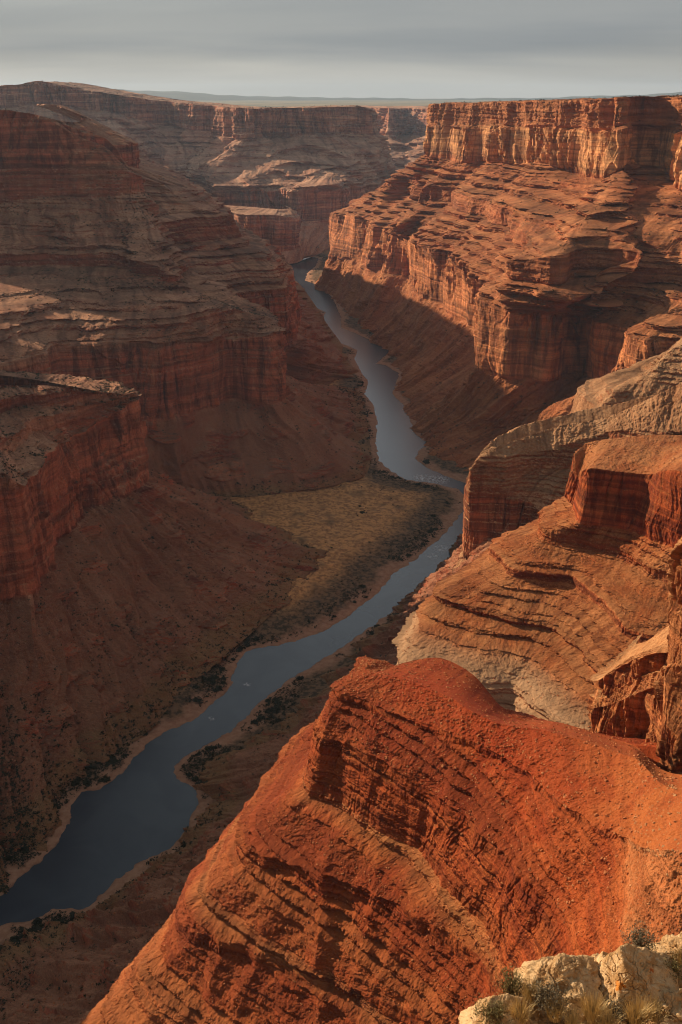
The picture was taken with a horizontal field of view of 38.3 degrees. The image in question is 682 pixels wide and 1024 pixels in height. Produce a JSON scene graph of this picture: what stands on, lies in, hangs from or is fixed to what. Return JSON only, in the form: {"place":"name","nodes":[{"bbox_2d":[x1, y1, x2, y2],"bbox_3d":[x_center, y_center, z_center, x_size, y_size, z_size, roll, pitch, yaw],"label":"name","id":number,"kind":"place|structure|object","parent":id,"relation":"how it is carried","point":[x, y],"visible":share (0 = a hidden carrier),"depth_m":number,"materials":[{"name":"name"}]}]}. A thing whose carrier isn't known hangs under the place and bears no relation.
{"place":"outdoors","nodes":[
{"label":"outdoors","id":0,"kind":"place"},
{"bbox_2d":[0,370,326,893],"bbox_3d":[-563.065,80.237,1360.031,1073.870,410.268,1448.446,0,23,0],"label":"cliff terrain","id":1,"kind":"structure","parent":0,"point":[55,493],"depth_m":1488.50,"materials":[{"name":"brown stone"}]},
{"bbox_2d":[0,110,371,497],"bbox_3d":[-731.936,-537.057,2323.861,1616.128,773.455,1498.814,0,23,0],"label":"canyon wall","id":2,"kind":"structure","parent":0,"point":[210,376],"depth_m":2152.99,"materials":[{"name":"brown stone"}]},
{"bbox_2d":[15,104,358,384],"bbox_3d":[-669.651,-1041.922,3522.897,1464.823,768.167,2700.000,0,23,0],"label":"canyon wall","id":3,"kind":"structure","parent":0,"point":[209,223],"depth_m":2782.39,"materials":[{"name":"brown stone"}]},
{"bbox_2d":[0,81,397,257],"bbox_3d":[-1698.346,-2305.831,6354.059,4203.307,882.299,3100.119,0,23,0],"label":"mesa terrain","id":4,"kind":"structure","parent":0,"point":[216,128],"depth_m":5880.50,"materials":[{"name":"brown stone"}]},
{"bbox_2d":[0,257,465,925],"bbox_3d":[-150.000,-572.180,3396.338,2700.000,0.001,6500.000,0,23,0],"label":"river","id":5,"kind":"structure","parent":0,"point":[144,805],"depth_m":1320.32,"materials":[{"name":"liquid"}]},
{"bbox_2d":[0,249,469,944],"bbox_3d":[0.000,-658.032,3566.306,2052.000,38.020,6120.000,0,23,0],"label":"valley floor","id":6,"kind":"structure","parent":0,"point":[396,511],"depth_m":1812.82,"materials":[{"name":"brown soil"}]},
{"bbox_2d":[31,917,41,924],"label":"tamarisk bush","id":7,"kind":"object","parent":6,"relation":"on","point":[37,920],"visible":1,"depth_m":1028.35,"materials":[{"name":"green plant"}]},
{"bbox_2d":[71,780,79,786],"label":"tamarisk bush","id":8,"kind":"object","parent":6,"relation":"on","point":[74,783],"visible":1,"depth_m":1233.34,"materials":[{"name":"green plant"}]},
{"bbox_2d":[100,775,110,782],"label":"tamarisk bush","id":9,"kind":"object","parent":6,"relation":"on","point":[105,778],"visible":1,"depth_m":1242.72,"materials":[{"name":"green plant"}]},
{"bbox_2d":[105,758,119,764],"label":"tamarisk bush","id":10,"kind":"object","parent":6,"relation":"on","point":[113,760],"visible":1,"depth_m":1277.19,"materials":[{"name":"green plant"}]},
{"bbox_2d":[204,745,213,751],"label":"tamarisk bush","id":11,"kind":"object","parent":6,"relation":"on","point":[207,748],"visible":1,"depth_m":1300.58,"materials":[{"name":"green plant"}]},
{"bbox_2d":[0,534,491,1023],"bbox_3d":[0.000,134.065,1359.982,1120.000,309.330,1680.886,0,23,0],"label":"talus terrain","id":12,"kind":"structure","parent":0,"point":[244,788],"depth_m":978.25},
{"bbox_2d":[9,935,18,941],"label":"tamarisk bush","id":13,"kind":"object","parent":12,"relation":"on","point":[16,938],"visible":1,"depth_m":1005.37,"materials":[{"name":"green plant"}]},
{"bbox_2d":[30,924,43,930],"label":"tamarisk bush","id":14,"kind":"object","parent":12,"relation":"on","point":[33,927],"visible":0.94,"depth_m":1021.04,"materials":[{"name":"green plant"}]},
{"bbox_2d":[69,911,78,919],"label":"tamarisk bush","id":15,"kind":"object","parent":12,"relation":"on","point":[72,914],"visible":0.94,"depth_m":1037.43,"materials":[{"name":"green plant"}]},
{"bbox_2d":[185,771,193,777],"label":"tamarisk bush","id":16,"kind":"object","parent":12,"relation":"on","point":[189,774],"visible":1,"depth_m":1249.82,"materials":[{"name":"green plant"}]},
{"bbox_2d":[190,776,199,781],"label":"tamarisk bush","id":17,"kind":"object","parent":12,"relation":"on","point":[194,779],"visible":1,"depth_m":1242.29,"materials":[{"name":"green plant"}]},
{"bbox_2d":[224,205,303,263],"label":"butte","id":18,"kind":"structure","parent":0,"point":[280,229],"depth_m":5042.41,"materials":[{"name":"brown stone"}]},
{"bbox_2d":[0,0,681,98],"label":"sky","id":19,"kind":"structure","parent":0,"point":[411,49],"materials":[{"name":"grey"}]},
{"bbox_2d":[197,100,518,106],"bbox_3d":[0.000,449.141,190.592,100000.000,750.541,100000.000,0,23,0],"label":"ground","id":20,"kind":"structure","parent":0,"point":[271,103],"depth_m":20365.79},
{"bbox_2d":[0,81,681,1023],"bbox_3d":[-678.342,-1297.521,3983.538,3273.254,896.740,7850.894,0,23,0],"label":"scrub","id":21,"kind":"object","parent":20,"relation":"on","point":[56,801],"visible":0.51,"depth_m":1416.53,"materials":[{"name":"green plant"}]},
{"bbox_2d":[0,96,681,1023],"bbox_3d":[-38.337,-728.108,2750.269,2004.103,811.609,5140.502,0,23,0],"label":"rubble","id":22,"kind":"object","parent":20,"relation":"on","point":[372,664],"visible":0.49,"depth_m":577.62,"materials":[{"name":"brown stone"}]},
{"bbox_2d":[80,656,681,1023],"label":"ridge terrain","id":23,"kind":"structure","parent":0,"point":[514,903],"depth_m":536.41,"materials":[{"name":"stone"}]},
{"bbox_2d":[358,105,427,171],"bbox_3d":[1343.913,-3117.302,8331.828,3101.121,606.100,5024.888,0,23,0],"label":"distant mesa terrain","id":24,"kind":"structure","parent":0,"point":[402,129],"depth_m":8614.19,"materials":[{"name":"brown stone"}]},
{"bbox_2d":[117,89,681,100],"bbox_3d":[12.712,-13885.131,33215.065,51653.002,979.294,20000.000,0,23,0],"label":"hills","id":25,"kind":"structure","parent":0,"point":[187,96],"depth_m":29301.54,"materials":[{"name":"stone"}]},
{"bbox_2d":[315,95,681,470],"bbox_3d":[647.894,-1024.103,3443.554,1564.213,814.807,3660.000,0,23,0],"label":"mesa terrain","id":26,"kind":"structure","parent":0,"point":[538,350],"depth_m":2630.44,"materials":[{"name":"orange stone"}]},
{"bbox_2d":[392,432,681,729],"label":"butte terrain","id":27,"kind":"structure","parent":0,"point":[646,506],"depth_m":928.69,"materials":[{"name":"orange stone"}]},
{"bbox_2d":[453,383,681,568],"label":"promontory terrain","id":28,"kind":"structure","parent":0,"point":[502,494],"depth_m":1393.15,"materials":[{"name":"brown stone"}]},
{"bbox_2d":[506,949,681,1023],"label":"rock ledge","id":29,"kind":"object","parent":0,"point":[599,958],"visible":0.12,"depth_m":9.95,"materials":[{"name":"stone"}]},
{"bbox_2d":[467,992,515,1023],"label":"shrub","id":30,"kind":"object","parent":29,"relation":"on","point":[488,1013],"visible":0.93,"depth_m":9.72,"materials":[{"name":"green plant"}]},
{"bbox_2d":[458,993,529,1023],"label":"boulder","id":31,"kind":"object","parent":29,"relation":"on","point":[463,1017],"visible":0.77,"depth_m":9.85,"materials":[{"name":"stone"}]},
{"bbox_2d":[494,963,528,995],"bbox_3d":[1.746,4.855,10.147,0.360,0.351,0.417,19,29,37],"label":"shrub","id":32,"kind":"object","parent":29,"relation":"on","point":[509,987],"visible":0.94,"depth_m":10.15,"materials":[{"name":"green plant"}]},
{"bbox_2d":[507,989,538,1023],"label":"grass tuft","id":33,"kind":"object","parent":29,"relation":"on","point":[523,1006],"visible":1,"depth_m":9.77,"materials":[{"name":"plant"}]},
{"bbox_2d":[519,977,540,1002],"bbox_3d":[1.937,4.876,10.001,0.296,0.236,0.279,0,23,0],"label":"grass tuft","id":34,"kind":"object","parent":29,"relation":"on","point":[528,994],"visible":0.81,"depth_m":10.02,"materials":[{"name":"plant"}]},
{"bbox_2d":[526,971,578,1023],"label":"shrub","id":35,"kind":"object","parent":29,"relation":"on","point":[544,991],"visible":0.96,"depth_m":9.86,"materials":[{"name":"green plant"}]},
{"bbox_2d":[538,994,569,1022],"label":"grass tuft","id":36,"kind":"object","parent":29,"relation":"on","point":[556,1015],"visible":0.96,"depth_m":9.79,"materials":[{"name":"plant"}]},
{"bbox_2d":[511,953,603,1014],"bbox_3d":[2.280,4.915,10.205,0.994,0.449,0.690,0,23,0],"label":"boulder","id":37,"kind":"object","parent":29,"relation":"on","point":[578,973],"visible":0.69,"depth_m":10.17,"materials":[{"name":"stone"}]},
{"bbox_2d":[561,1002,585,1023],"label":"grass tuft","id":38,"kind":"object","parent":29,"relation":"on","point":[573,1018],"visible":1,"depth_m":9.73,"materials":[{"name":"plant"}]},
{"bbox_2d":[577,985,615,1023],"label":"grass tuft","id":39,"kind":"object","parent":29,"relation":"on","point":[590,1013],"visible":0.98,"depth_m":9.76,"materials":[{"name":"plant"}]},
{"bbox_2d":[595,1003,624,1023],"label":"grass tuft","id":40,"kind":"object","parent":29,"relation":"on","point":[607,1018],"visible":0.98,"depth_m":9.72,"materials":[{"name":"plant"}]},
{"bbox_2d":[600,992,634,1023],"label":"shrub","id":41,"kind":"object","parent":29,"relation":"on","point":[619,1010],"visible":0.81,"depth_m":9.81,"materials":[{"name":"green plant"}]},
{"bbox_2d":[597,943,679,1020],"bbox_3d":[3.073,4.842,10.112,1.062,0.586,0.851,0,23,0],"label":"boulder","id":42,"kind":"object","parent":29,"relation":"on","point":[628,970],"visible":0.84,"depth_m":10.08,"materials":[{"name":"stone"}]},
{"bbox_2d":[621,994,655,1023],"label":"grass tuft","id":43,"kind":"object","parent":29,"relation":"on","point":[637,1014],"visible":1,"depth_m":9.73,"materials":[{"name":"plant"}]},
{"bbox_2d":[618,920,663,951],"bbox_3d":[3.229,4.572,10.588,0.475,0.326,0.477,-15,27,-32],"label":"shrub","id":44,"kind":"object","parent":29,"relation":"on","point":[640,937],"visible":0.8,"depth_m":10.55,"materials":[{"name":"green plant"}]},
{"bbox_2d":[639,989,659,1018],"bbox_3d":[3.096,4.947,9.840,0.297,0.233,0.307,0,23,0],"label":"grass tuft","id":45,"kind":"object","parent":29,"relation":"on","point":[651,1004],"visible":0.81,"depth_m":9.85,"materials":[{"name":"plant"}]},
{"bbox_2d":[646,1000,668,1022],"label":"grass tuft","id":46,"kind":"object","parent":29,"relation":"on","point":[654,1016],"visible":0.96,"depth_m":9.79,"materials":[{"name":"plant"}]},
{"bbox_2d":[643,989,681,1023],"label":"boulder","id":47,"kind":"object","parent":29,"relation":"on","point":[672,1001],"visible":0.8,"depth_m":9.83,"materials":[{"name":"stone"}]},
{"bbox_2d":[646,932,681,967],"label":"boulder","id":48,"kind":"object","parent":29,"relation":"on","point":[669,943],"visible":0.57,"depth_m":10.69,"materials":[{"name":"stone"}]},
{"bbox_2d":[663,952,681,983],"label":"shrub","id":49,"kind":"object","parent":29,"relation":"on","point":[675,968],"visible":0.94,"depth_m":10.24,"materials":[{"name":"green plant"}]},
{"bbox_2d":[670,942,681,965],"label":"grass tuft","id":50,"kind":"object","parent":29,"relation":"on","point":[674,953],"visible":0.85,"depth_m":10.45,"materials":[{"name":"plant"}]},
{"bbox_2d":[513,976,680,1023],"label":"gravel","id":51,"kind":"structure","parent":0,"point":[542,1017],"depth_m":9.93,"materials":[{"name":"stone"}]},
{"bbox_2d":[570,338,681,413],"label":"grey spur terrain","id":52,"kind":"structure","parent":0,"point":[665,370],"depth_m":1621.92,"materials":[{"name":"stone"}]},
{"bbox_2d":[587,537,681,774],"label":"crag terrain","id":53,"kind":"structure","parent":0,"point":[642,712],"depth_m":543.19,"materials":[{"name":"orange stone"}]}
]}

